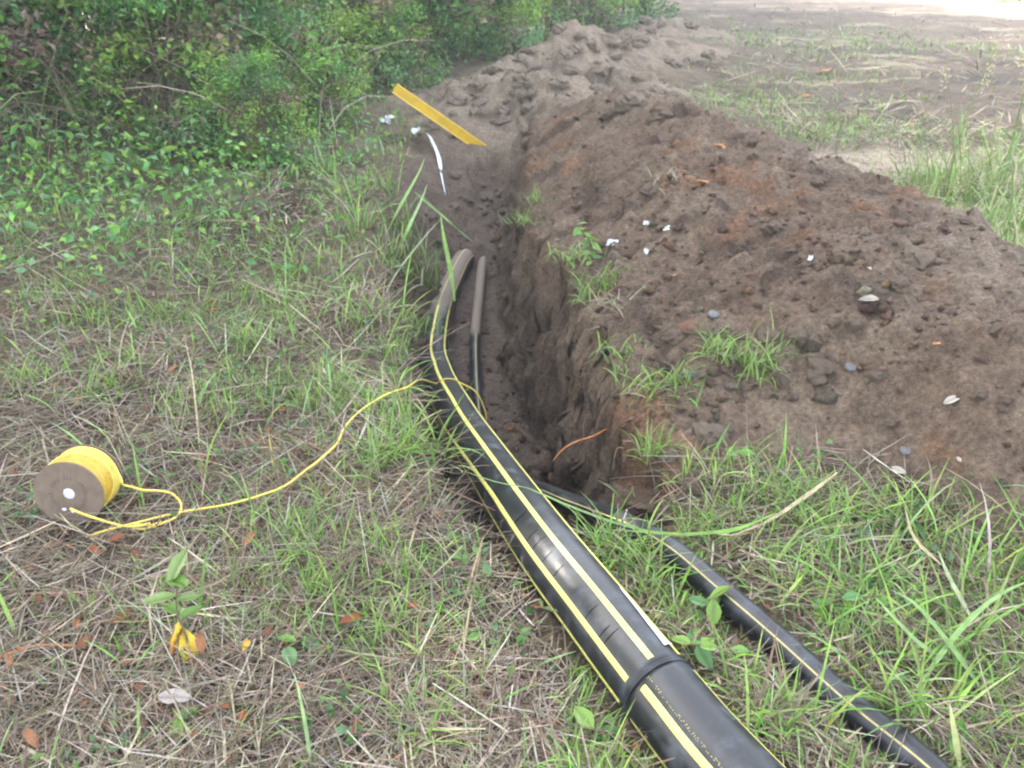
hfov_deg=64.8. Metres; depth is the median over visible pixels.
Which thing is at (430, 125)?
dirt clod
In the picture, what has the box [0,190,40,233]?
broadleaf weed
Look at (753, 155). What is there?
dirt clod
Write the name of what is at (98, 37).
shrub
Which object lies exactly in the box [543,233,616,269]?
grass tuft
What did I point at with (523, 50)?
dirt clod
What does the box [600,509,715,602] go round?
grass tuft
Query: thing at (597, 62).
dirt clod
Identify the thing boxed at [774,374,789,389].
dirt clod
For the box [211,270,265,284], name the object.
stick
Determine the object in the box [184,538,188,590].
grass stalk
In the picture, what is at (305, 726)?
grass stalk
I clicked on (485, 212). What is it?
dirt clod
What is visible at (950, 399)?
pale leaf
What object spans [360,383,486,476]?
grass tuft
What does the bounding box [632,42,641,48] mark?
dirt clod
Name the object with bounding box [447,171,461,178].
dirt clod
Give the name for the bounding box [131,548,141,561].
fallen leaf
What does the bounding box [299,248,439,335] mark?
grass tuft
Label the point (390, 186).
grass tuft
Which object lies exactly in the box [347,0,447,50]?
shrub
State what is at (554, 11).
shrub
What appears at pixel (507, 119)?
dirt clod
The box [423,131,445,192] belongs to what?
plastic ribbon
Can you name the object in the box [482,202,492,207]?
dirt clod
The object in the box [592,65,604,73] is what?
dirt clod
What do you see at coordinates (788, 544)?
broad grass
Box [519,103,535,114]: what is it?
dirt clod
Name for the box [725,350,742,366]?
dirt clod
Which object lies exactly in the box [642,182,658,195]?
dirt clod
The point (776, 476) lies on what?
grass tuft
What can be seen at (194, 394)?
grass stalk
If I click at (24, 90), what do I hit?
shrub
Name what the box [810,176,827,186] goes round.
dirt clod
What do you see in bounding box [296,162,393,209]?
grass tuft
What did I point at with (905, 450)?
slate chip
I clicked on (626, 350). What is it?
grass tuft
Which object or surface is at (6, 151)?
broadleaf weed
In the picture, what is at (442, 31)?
shrub
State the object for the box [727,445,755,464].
broadleaf weed
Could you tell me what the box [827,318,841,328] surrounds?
dirt clod
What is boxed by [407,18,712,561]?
trench crumbs
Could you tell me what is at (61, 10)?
shrub
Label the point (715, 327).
dirt clod
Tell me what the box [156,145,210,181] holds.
broadleaf weed
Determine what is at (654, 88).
dirt clod
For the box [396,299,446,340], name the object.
grass tuft
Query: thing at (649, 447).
grass tuft
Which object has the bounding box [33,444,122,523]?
wire spool
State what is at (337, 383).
grass tuft
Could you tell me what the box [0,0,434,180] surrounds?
thicket stalks
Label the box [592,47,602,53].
dirt clod
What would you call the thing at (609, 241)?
foil scrap
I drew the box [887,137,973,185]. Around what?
tall grass
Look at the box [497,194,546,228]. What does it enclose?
grass tuft
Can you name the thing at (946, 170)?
tall grass
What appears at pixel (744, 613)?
service pipe
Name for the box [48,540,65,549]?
fallen leaf
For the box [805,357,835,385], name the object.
dirt clod
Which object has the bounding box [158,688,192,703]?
fallen leaf
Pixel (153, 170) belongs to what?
broadleaf weed
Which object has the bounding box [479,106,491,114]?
dirt clod
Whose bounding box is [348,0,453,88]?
shrub
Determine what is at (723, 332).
dirt clod
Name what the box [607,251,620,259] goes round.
dirt clod
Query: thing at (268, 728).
dead grass
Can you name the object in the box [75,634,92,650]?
fallen leaf
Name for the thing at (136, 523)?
tracer wire
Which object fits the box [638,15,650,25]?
dirt clod
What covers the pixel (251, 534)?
fallen leaf
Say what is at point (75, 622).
fallen leaf
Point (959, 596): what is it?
grass stalk
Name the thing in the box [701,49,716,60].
dirt clod
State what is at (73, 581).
fallen leaf
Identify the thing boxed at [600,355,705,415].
grass tuft
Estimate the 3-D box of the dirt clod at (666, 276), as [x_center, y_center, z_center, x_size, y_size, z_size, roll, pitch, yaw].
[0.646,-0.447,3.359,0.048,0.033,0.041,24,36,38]
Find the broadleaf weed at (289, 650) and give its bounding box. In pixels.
[277,634,325,666]
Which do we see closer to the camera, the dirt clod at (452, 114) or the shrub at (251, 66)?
the shrub at (251, 66)
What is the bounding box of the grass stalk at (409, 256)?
[384,219,440,294]
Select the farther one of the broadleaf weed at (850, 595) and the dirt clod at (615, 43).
the dirt clod at (615, 43)
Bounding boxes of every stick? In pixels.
[0,643,75,658]
[8,580,46,636]
[186,581,239,628]
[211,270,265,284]
[294,551,398,566]
[460,530,465,571]
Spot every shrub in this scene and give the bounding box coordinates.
[0,0,62,154]
[0,0,97,129]
[0,0,153,136]
[0,0,245,134]
[0,0,248,91]
[29,0,255,167]
[74,0,363,133]
[129,0,350,83]
[173,43,332,170]
[226,0,385,115]
[231,0,379,53]
[251,0,420,102]
[279,48,377,140]
[329,0,497,72]
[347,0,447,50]
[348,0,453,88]
[394,0,549,64]
[414,10,470,40]
[439,1,558,34]
[441,0,573,56]
[492,0,577,27]
[498,0,633,43]
[537,0,646,30]
[577,0,684,27]
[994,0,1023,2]
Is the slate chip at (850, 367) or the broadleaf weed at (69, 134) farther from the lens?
the broadleaf weed at (69, 134)
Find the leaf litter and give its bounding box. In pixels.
[0,108,1023,767]
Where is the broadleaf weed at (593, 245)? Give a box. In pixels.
[572,222,603,268]
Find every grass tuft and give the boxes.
[0,344,82,402]
[19,350,147,412]
[198,304,307,362]
[250,227,358,285]
[268,126,351,180]
[279,352,375,415]
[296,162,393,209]
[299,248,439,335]
[320,172,413,237]
[324,404,437,484]
[326,200,420,269]
[353,154,413,198]
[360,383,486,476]
[377,190,425,232]
[393,237,444,285]
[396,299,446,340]
[405,218,455,266]
[414,248,460,289]
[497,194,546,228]
[506,180,554,204]
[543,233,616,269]
[555,484,704,589]
[557,274,611,304]
[570,283,645,329]
[571,259,638,293]
[589,330,657,376]
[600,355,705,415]
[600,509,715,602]
[614,419,683,463]
[617,161,686,194]
[637,358,712,394]
[648,435,770,512]
[677,322,763,365]
[692,319,784,372]
[705,601,888,767]
[726,338,792,387]
[726,437,830,518]
[728,309,809,376]
[767,457,874,522]
[771,521,969,652]
[790,600,1023,748]
[824,454,1011,543]
[832,536,1023,688]
[922,469,1023,613]
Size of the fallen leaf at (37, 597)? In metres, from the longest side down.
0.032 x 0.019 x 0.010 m
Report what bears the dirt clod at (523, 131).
on the spoil mound
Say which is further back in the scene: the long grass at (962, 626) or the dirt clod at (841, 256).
the dirt clod at (841, 256)
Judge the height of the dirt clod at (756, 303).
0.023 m
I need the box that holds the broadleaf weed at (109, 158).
[85,140,119,189]
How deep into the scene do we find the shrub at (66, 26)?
8.18 m
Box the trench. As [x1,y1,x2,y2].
[383,124,664,560]
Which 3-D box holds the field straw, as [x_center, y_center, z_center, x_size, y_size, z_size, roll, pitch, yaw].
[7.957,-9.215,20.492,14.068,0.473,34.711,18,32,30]
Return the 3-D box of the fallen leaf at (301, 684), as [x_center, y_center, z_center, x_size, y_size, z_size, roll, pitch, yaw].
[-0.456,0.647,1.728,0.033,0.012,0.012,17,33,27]
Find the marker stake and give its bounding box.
[392,83,486,145]
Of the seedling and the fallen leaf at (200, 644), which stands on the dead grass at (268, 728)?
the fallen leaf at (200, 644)
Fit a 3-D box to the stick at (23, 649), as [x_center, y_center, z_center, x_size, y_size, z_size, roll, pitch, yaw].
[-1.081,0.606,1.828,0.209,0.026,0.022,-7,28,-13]
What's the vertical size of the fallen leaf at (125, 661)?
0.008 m
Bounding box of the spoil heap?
[385,16,735,122]
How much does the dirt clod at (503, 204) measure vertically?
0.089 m
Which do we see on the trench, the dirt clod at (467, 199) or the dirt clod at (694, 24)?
the dirt clod at (467, 199)
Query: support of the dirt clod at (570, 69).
on the spoil heap
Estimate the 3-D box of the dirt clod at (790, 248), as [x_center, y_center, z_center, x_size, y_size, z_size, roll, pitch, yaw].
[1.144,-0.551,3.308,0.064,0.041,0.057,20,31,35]
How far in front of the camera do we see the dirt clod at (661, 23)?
16.02 m
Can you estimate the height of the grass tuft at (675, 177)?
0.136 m
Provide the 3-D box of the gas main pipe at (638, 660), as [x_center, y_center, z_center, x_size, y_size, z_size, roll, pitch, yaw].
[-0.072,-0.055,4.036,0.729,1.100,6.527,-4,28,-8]
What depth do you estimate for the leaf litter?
2.08 m
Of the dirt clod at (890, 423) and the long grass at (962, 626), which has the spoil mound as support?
the dirt clod at (890, 423)
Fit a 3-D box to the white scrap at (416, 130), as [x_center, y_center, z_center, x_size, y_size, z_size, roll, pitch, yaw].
[-0.881,-2.359,7.502,0.116,0.039,0.078,-29,59,-38]
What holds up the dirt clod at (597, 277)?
on the spoil mound
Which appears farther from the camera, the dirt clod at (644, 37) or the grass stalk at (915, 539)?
the dirt clod at (644, 37)
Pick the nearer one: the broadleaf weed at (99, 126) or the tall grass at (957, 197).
the tall grass at (957, 197)
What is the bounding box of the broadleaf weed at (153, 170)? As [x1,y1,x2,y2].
[139,137,177,182]
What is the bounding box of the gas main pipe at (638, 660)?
[420,249,785,767]
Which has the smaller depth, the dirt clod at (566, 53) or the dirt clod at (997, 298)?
the dirt clod at (997, 298)
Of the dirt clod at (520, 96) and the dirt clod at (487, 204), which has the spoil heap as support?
the dirt clod at (520, 96)
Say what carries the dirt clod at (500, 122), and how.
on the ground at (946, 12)
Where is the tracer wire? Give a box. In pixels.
[69,378,486,537]
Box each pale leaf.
[858,294,878,300]
[891,466,906,473]
[944,395,959,404]
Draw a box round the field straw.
[653,3,1023,201]
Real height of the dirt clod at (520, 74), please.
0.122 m
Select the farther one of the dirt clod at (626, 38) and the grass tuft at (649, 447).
the dirt clod at (626, 38)
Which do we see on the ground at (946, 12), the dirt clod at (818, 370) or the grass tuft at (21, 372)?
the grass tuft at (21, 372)
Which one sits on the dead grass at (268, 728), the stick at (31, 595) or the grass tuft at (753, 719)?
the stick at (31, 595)
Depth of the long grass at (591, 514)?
2.28 m
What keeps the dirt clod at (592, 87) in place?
on the spoil mound
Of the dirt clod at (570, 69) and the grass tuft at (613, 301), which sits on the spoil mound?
the grass tuft at (613, 301)
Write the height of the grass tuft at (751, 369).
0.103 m
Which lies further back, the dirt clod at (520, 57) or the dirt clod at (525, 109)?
the dirt clod at (520, 57)
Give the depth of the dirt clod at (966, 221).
3.46 m
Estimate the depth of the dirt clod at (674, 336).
2.89 m
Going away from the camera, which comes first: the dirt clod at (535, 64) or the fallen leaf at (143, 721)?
the fallen leaf at (143, 721)
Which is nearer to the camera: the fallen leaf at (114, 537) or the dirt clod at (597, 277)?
the fallen leaf at (114, 537)
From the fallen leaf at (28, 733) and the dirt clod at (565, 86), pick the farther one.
the dirt clod at (565, 86)
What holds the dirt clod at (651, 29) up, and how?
on the spoil heap
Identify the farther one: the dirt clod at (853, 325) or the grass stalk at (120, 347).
the grass stalk at (120, 347)
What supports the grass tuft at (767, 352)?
on the spoil mound
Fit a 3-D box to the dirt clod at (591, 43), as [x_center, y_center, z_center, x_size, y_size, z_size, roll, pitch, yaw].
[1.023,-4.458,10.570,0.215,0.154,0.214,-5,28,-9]
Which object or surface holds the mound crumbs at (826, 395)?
on the spoil mound
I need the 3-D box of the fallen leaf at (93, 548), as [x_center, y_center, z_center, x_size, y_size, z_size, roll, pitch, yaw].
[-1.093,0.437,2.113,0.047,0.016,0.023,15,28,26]
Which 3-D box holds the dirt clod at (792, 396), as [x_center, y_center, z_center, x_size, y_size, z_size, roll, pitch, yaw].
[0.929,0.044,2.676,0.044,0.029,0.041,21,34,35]
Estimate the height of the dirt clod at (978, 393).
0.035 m
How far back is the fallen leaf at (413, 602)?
1.94 m
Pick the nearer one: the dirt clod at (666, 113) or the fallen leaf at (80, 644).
the fallen leaf at (80, 644)
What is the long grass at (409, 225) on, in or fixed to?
on the ground at (946, 12)
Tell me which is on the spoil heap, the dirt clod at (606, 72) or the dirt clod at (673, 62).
the dirt clod at (606, 72)
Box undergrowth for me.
[0,34,478,322]
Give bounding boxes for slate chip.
[680,370,696,376]
[707,310,719,317]
[845,363,855,370]
[900,446,910,454]
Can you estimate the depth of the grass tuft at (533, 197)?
4.73 m
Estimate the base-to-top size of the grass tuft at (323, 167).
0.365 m
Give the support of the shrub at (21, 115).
on the ground at (946, 12)
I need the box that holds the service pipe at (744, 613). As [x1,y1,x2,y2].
[470,256,951,767]
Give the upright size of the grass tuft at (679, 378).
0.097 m
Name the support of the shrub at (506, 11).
on the ground at (946, 12)
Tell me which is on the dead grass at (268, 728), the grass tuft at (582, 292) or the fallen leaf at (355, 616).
the fallen leaf at (355, 616)
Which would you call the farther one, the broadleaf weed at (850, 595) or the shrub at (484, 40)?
the shrub at (484, 40)
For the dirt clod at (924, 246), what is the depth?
3.11 m
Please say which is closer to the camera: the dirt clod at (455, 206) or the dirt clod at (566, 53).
the dirt clod at (455, 206)
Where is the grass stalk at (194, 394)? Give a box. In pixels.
[184,338,199,452]
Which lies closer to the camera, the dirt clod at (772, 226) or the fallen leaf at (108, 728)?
the fallen leaf at (108, 728)
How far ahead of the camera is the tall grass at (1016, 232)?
4.23 m
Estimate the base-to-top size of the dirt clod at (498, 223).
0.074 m
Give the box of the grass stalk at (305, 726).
[294,672,311,766]
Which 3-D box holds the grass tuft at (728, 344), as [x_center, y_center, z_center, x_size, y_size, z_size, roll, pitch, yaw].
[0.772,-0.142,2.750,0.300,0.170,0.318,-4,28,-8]
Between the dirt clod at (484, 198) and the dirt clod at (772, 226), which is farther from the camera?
the dirt clod at (484, 198)
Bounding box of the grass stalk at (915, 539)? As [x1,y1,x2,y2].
[905,508,940,564]
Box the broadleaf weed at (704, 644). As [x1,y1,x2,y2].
[671,628,750,669]
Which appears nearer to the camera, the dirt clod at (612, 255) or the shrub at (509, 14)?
the dirt clod at (612, 255)
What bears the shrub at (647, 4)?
on the ground at (946, 12)
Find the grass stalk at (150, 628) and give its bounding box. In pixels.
[149,570,159,651]
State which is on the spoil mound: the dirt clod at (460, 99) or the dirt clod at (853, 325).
the dirt clod at (853, 325)
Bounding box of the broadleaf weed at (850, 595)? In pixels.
[811,590,888,624]
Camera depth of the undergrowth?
5.21 m
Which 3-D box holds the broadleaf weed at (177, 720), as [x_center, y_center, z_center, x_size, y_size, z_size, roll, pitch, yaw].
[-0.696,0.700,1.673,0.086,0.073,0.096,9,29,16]
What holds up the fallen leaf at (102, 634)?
on the ground at (946, 12)
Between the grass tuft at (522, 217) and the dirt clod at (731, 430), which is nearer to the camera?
the dirt clod at (731, 430)
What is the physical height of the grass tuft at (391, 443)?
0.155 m
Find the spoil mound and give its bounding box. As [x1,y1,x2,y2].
[517,69,1023,535]
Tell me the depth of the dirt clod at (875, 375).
2.59 m
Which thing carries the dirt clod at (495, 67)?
on the spoil heap
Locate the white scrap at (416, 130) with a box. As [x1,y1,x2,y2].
[412,126,419,133]
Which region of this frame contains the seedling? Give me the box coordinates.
[140,547,203,664]
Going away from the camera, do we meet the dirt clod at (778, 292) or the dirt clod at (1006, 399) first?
the dirt clod at (1006, 399)
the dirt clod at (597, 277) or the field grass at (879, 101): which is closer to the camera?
the dirt clod at (597, 277)
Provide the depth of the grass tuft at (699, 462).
2.44 m
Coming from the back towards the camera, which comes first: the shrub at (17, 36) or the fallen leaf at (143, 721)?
the shrub at (17, 36)
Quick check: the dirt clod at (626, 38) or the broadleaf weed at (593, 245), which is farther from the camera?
the dirt clod at (626, 38)
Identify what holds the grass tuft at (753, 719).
on the ground at (946, 12)
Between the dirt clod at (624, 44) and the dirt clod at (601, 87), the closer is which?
the dirt clod at (601, 87)
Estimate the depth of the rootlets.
3.26 m
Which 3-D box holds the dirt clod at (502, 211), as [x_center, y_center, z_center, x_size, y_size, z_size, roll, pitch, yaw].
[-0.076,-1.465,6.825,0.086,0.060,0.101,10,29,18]
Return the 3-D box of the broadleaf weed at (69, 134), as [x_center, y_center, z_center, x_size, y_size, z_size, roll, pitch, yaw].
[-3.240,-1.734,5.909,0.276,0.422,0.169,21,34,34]
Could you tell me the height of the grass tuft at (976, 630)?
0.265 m
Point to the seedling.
(174, 578)
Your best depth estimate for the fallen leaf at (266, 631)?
1.84 m
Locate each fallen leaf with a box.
[5,654,12,667]
[6,696,15,710]
[23,728,38,748]
[33,594,41,601]
[42,628,48,638]
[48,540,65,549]
[70,578,76,589]
[73,618,79,628]
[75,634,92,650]
[89,545,100,555]
[96,670,104,682]
[101,630,114,635]
[105,724,120,733]
[109,533,127,543]
[110,609,133,625]
[121,659,132,663]
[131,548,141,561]
[134,683,143,690]
[135,717,146,728]
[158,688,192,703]
[167,365,176,374]
[172,652,181,663]
[189,729,196,736]
[195,631,205,652]
[221,703,229,707]
[229,591,237,601]
[238,709,246,720]
[242,640,250,653]
[243,531,254,548]
[261,627,273,635]
[294,683,304,688]
[340,612,363,624]
[352,718,360,724]
[407,601,420,606]
[433,593,439,601]
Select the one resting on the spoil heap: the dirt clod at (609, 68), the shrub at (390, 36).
the dirt clod at (609, 68)
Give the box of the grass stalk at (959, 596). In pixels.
[938,551,970,615]
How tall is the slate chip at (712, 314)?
0.016 m
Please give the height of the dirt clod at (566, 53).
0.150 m
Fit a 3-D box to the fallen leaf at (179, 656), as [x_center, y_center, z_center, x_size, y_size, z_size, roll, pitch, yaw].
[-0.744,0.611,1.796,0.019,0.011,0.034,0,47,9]
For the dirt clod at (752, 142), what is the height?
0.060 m
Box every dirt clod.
[418,120,438,129]
[447,98,455,104]
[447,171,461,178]
[447,202,460,211]
[448,112,456,117]
[453,94,467,105]
[463,196,473,202]
[468,82,476,86]
[468,108,480,115]
[471,98,483,107]
[472,93,484,99]
[478,97,489,105]
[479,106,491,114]
[480,195,492,202]
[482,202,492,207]
[482,209,488,214]
[486,60,505,74]
[490,119,497,124]
[493,202,505,210]
[494,219,502,226]
[495,189,502,196]
[496,118,504,125]
[497,207,506,214]
[498,105,510,114]
[498,114,511,122]
[512,69,527,80]
[512,79,524,89]
[514,92,525,99]
[515,53,529,62]
[518,47,528,53]
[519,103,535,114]
[519,126,528,135]
[521,59,529,66]
[523,80,532,88]
[525,88,538,98]
[526,47,540,54]
[526,60,541,69]
[548,75,569,89]
[552,22,567,34]
[557,48,573,59]
[560,83,569,89]
[562,64,577,75]
[567,43,583,53]
[570,200,581,209]
[573,31,588,39]
[584,37,597,49]
[589,85,597,90]
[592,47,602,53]
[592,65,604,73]
[592,321,600,328]
[593,60,602,64]
[593,275,603,283]
[596,69,604,75]
[596,83,607,91]
[598,106,615,119]
[601,67,608,75]
[606,314,614,319]
[607,38,622,47]
[607,50,624,59]
[607,66,615,71]
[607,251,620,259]
[614,91,647,113]
[620,36,630,42]
[620,39,630,47]
[630,37,635,43]
[631,73,643,82]
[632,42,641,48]
[632,403,638,408]
[634,36,647,47]
[636,33,651,43]
[636,352,642,358]
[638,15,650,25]
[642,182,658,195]
[644,25,656,34]
[646,268,653,273]
[647,83,663,94]
[649,106,672,119]
[652,115,660,120]
[655,18,672,28]
[658,446,678,463]
[659,77,666,83]
[661,273,673,279]
[661,328,685,344]
[664,57,682,67]
[667,90,677,96]
[681,479,705,494]
[683,55,701,63]
[684,20,699,29]
[692,422,728,447]
[697,372,706,378]
[700,322,720,338]
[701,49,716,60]
[718,153,724,158]
[719,329,730,337]
[722,421,735,435]
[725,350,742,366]
[737,333,744,338]
[746,138,759,146]
[747,152,759,159]
[753,300,761,306]
[756,325,781,343]
[760,220,783,233]
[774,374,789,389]
[775,290,782,294]
[784,244,797,252]
[786,392,798,401]
[787,324,809,344]
[805,351,824,361]
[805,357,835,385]
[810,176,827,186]
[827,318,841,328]
[833,251,845,259]
[842,318,863,331]
[866,370,884,380]
[881,290,889,296]
[884,419,898,427]
[888,275,912,292]
[903,246,935,268]
[921,245,938,256]
[941,306,956,314]
[942,302,950,306]
[958,217,972,224]
[969,387,987,400]
[989,325,1002,336]
[993,295,1000,301]
[998,406,1008,412]
[1001,394,1015,403]
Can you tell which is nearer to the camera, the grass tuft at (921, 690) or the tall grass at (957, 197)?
the grass tuft at (921, 690)
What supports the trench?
on the ground at (946, 12)
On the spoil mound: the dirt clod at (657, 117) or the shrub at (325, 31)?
the dirt clod at (657, 117)
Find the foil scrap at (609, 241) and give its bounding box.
[606,239,618,245]
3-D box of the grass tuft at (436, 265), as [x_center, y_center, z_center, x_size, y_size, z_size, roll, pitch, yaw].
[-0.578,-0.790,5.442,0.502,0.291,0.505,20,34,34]
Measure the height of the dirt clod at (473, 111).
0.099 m
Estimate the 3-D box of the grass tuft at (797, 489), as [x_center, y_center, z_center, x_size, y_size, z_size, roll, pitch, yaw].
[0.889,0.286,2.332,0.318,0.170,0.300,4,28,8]
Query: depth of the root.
2.75 m
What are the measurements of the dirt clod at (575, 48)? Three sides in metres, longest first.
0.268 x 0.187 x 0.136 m
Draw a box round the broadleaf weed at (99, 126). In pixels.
[97,121,148,177]
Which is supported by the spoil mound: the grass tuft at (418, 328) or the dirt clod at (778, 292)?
the dirt clod at (778, 292)
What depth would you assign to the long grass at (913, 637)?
1.78 m
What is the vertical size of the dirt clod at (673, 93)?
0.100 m
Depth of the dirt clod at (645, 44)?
12.69 m
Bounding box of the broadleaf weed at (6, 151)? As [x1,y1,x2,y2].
[0,122,23,179]
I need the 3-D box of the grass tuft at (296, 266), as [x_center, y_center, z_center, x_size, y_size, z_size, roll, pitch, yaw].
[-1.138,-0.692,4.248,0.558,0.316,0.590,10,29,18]
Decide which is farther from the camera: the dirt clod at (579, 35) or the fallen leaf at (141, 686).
the dirt clod at (579, 35)
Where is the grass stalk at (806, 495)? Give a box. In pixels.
[731,472,836,535]
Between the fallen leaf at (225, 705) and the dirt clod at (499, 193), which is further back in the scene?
the dirt clod at (499, 193)
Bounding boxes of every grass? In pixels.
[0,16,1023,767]
[0,32,1023,767]
[0,94,1023,767]
[388,158,424,229]
[391,185,426,264]
[415,192,473,242]
[440,214,455,300]
[462,470,666,534]
[608,513,774,534]
[678,11,1023,203]
[876,598,951,660]
[877,35,1023,207]
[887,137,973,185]
[892,590,981,689]
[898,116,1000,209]
[914,582,1023,691]
[942,185,992,228]
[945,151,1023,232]
[949,703,960,767]
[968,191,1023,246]
[988,202,1023,245]
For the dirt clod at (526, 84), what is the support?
on the spoil heap
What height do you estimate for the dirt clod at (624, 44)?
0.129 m
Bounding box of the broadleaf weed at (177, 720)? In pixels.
[146,705,201,745]
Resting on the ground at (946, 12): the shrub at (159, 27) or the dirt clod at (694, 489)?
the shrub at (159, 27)
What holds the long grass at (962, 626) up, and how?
on the ground at (946, 12)
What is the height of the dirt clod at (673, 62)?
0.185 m
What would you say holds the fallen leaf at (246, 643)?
on the dead grass at (268, 728)
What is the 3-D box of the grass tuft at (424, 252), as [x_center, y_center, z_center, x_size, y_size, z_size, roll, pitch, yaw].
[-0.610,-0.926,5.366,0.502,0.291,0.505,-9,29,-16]
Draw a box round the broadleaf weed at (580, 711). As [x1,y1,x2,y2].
[574,706,622,738]
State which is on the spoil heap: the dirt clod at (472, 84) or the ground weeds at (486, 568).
the dirt clod at (472, 84)
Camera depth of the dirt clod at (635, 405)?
2.71 m
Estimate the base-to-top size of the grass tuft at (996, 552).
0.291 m
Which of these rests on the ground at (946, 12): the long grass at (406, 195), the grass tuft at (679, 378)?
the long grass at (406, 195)
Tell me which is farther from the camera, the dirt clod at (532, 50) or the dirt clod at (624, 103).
the dirt clod at (532, 50)
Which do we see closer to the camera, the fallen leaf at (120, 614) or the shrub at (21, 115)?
the fallen leaf at (120, 614)
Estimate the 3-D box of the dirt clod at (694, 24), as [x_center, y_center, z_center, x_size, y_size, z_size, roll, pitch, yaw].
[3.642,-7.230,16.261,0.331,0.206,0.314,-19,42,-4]
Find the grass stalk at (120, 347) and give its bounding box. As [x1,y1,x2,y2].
[118,313,130,379]
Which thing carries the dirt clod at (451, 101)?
on the spoil heap
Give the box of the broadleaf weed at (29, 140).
[10,121,53,183]
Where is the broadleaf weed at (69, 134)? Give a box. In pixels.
[50,119,77,172]
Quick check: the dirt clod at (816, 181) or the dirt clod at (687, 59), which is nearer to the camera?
the dirt clod at (816, 181)
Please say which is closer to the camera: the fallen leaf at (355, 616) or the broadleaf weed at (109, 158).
the fallen leaf at (355, 616)
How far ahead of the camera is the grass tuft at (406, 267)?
5.15 m
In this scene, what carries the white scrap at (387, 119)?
on the ground at (946, 12)
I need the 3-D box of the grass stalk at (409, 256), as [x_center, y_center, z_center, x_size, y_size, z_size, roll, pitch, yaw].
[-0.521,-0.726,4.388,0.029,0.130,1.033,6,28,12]
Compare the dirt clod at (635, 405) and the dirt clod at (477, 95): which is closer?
the dirt clod at (635, 405)
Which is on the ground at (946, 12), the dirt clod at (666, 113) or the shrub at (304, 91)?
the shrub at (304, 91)
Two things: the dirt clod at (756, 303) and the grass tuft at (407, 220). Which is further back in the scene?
the grass tuft at (407, 220)
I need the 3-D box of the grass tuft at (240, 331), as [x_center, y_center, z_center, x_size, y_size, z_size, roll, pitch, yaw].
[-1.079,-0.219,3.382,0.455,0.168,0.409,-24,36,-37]
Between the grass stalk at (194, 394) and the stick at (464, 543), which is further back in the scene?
the grass stalk at (194, 394)
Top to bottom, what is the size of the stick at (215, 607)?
0.033 m
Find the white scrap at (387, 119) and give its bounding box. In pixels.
[379,115,394,123]
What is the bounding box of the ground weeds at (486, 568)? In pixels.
[0,80,1023,767]
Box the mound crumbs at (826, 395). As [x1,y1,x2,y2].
[524,90,1023,488]
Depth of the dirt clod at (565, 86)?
8.00 m
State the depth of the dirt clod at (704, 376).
2.73 m
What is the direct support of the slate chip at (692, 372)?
on the spoil mound
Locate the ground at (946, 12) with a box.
[0,0,1023,767]
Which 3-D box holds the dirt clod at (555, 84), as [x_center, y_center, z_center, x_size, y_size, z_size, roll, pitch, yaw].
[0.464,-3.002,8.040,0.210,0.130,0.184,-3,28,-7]
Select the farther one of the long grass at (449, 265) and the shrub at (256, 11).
the shrub at (256, 11)
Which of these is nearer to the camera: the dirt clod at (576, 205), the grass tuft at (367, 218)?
the dirt clod at (576, 205)
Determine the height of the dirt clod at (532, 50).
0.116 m
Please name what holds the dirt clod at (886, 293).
on the spoil mound
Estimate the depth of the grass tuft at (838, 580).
1.97 m
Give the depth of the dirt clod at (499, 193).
7.17 m
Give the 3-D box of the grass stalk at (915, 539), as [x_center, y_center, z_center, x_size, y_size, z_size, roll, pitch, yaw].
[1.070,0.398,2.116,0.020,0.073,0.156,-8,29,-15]
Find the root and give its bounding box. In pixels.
[552,428,606,461]
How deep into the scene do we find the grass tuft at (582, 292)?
3.45 m
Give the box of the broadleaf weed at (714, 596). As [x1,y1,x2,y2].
[686,585,733,625]
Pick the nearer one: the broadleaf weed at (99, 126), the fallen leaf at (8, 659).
the fallen leaf at (8, 659)
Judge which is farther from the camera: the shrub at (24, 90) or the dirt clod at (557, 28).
the dirt clod at (557, 28)
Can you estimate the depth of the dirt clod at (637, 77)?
9.23 m
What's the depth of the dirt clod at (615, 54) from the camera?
10.66 m
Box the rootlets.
[512,233,638,474]
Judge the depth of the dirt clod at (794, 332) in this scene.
2.76 m
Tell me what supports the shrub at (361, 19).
on the ground at (946, 12)
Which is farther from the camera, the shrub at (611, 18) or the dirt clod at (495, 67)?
the shrub at (611, 18)
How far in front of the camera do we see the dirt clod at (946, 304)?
2.73 m
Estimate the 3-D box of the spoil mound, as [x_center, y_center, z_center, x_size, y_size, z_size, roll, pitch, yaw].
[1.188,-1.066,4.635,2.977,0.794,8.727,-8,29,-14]
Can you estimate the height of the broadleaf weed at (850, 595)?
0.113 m
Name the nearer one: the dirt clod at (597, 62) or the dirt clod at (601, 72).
the dirt clod at (601, 72)
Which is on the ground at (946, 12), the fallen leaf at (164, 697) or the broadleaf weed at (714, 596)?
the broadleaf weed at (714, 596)
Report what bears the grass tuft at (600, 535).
on the ground at (946, 12)
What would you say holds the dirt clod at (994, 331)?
on the spoil mound

